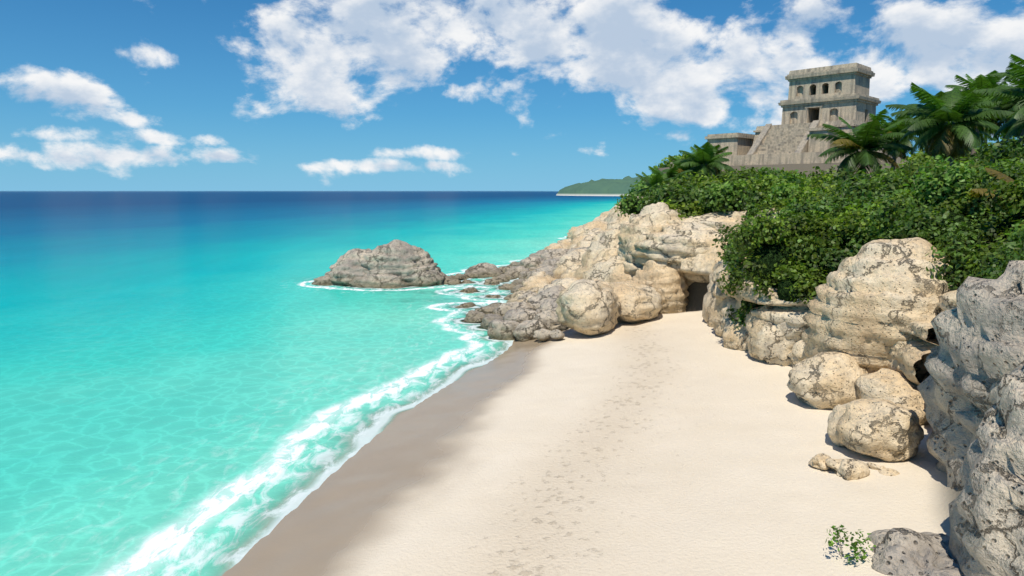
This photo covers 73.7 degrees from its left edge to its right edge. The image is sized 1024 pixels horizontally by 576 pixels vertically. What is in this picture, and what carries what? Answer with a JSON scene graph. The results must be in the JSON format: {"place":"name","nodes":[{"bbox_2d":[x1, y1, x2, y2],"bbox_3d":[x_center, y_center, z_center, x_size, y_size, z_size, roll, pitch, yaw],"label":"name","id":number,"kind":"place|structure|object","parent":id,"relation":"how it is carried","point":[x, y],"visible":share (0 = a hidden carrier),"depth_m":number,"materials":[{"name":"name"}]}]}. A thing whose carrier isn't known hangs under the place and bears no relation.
{"place":"outdoors","nodes":[
{"label":"outdoors","id":0,"kind":"place"},
{"bbox_2d":[0,191,625,575],"bbox_3d":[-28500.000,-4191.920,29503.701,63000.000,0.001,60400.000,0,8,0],"label":"sea water","id":1,"kind":"structure","parent":0,"point":[199,383],"depth_m":30.42,"materials":[{"name":"teal liquid"}]},
{"bbox_2d":[0,0,1023,190],"label":"sky","id":2,"kind":"structure","parent":0,"point":[96,95],"materials":[{"name":"blue"}]},
{"bbox_2d":[218,162,961,575],"bbox_3d":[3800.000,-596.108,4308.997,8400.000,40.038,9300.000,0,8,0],"label":"sandy beach","id":3,"kind":"structure","parent":0,"point":[686,442],"depth_m":15.16,"materials":[{"name":"beige sand"}]},
{"bbox_2d":[312,239,461,288],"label":"islet rock","id":4,"kind":"object","parent":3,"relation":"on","point":[396,264],"visible":0.69,"depth_m":50.53,"materials":[{"name":"stone"}]},
{"bbox_2d":[450,247,587,341],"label":"shore rocks","id":5,"kind":"object","parent":3,"relation":"on","point":[535,316],"visible":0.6,"depth_m":37.94,"materials":[{"name":"stone"}]},
{"bbox_2d":[506,197,960,424],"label":"cliff rocks","id":6,"kind":"object","parent":3,"relation":"on","point":[868,301],"visible":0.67,"depth_m":23.09,"materials":[{"name":"stone"}]},
{"bbox_2d":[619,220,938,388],"bbox_3d":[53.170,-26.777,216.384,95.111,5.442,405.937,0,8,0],"label":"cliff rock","id":7,"kind":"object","parent":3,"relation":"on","point":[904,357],"visible":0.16,"depth_m":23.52,"materials":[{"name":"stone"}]},
{"bbox_2d":[670,63,908,166],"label":"temple platform","id":8,"kind":"structure","parent":3,"relation":"on","point":[767,144],"depth_m":81.38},
{"bbox_2d":[614,132,1023,562],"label":"shrubs","id":9,"kind":"object","parent":3,"relation":"on","point":[863,205],"visible":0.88,"depth_m":23.95,"materials":[{"name":"green plant"}]},
{"bbox_2d":[628,173,1023,322],"bbox_3d":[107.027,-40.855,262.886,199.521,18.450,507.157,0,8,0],"label":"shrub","id":10,"kind":"object","parent":3,"relation":"on","point":[771,256],"visible":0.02,"depth_m":24.11,"materials":[{"name":"green plant"}]},
{"bbox_2d":[831,525,842,558],"bbox_3d":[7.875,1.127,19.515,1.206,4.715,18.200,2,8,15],"label":"shrub stems","id":11,"kind":"object","parent":3,"relation":"on","point":[839,544],"visible":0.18,"depth_m":11.29,"materials":[{"name":"brown"}]},
{"bbox_2d":[808,398,923,479],"bbox_3d":[7.939,3.270,15.216,2.053,1.403,2.971,6,10,35],"label":"beach boulder","id":12,"kind":"object","parent":3,"relation":"on","point":[885,430],"visible":0.96,"depth_m":14.92,"materials":[{"name":"stone"}]},
{"bbox_2d":[867,260,1023,575],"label":"foreground rock","id":13,"kind":"object","parent":3,"relation":"on","point":[971,388],"visible":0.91,"depth_m":11.13,"materials":[{"name":"stone"}]},
{"bbox_2d":[556,176,644,195],"bbox_3d":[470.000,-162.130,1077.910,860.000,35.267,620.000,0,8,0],"label":"headland terrain","id":14,"kind":"structure","parent":0,"point":[608,187],"depth_m":974.36,"materials":[{"name":"green plant"}]},
{"bbox_2d":[781,74,875,124],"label":"temple walls","id":15,"kind":"structure","parent":0,"point":[837,85],"depth_m":83.32,"materials":[{"name":"beige stone"}]},
{"bbox_2d":[635,53,1023,218],"bbox_3d":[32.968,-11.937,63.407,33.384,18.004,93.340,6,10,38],"label":"palm","id":16,"kind":"object","parent":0,"point":[991,103],"depth_m":46.10,"materials":[{"name":"green plant"}]}
]}

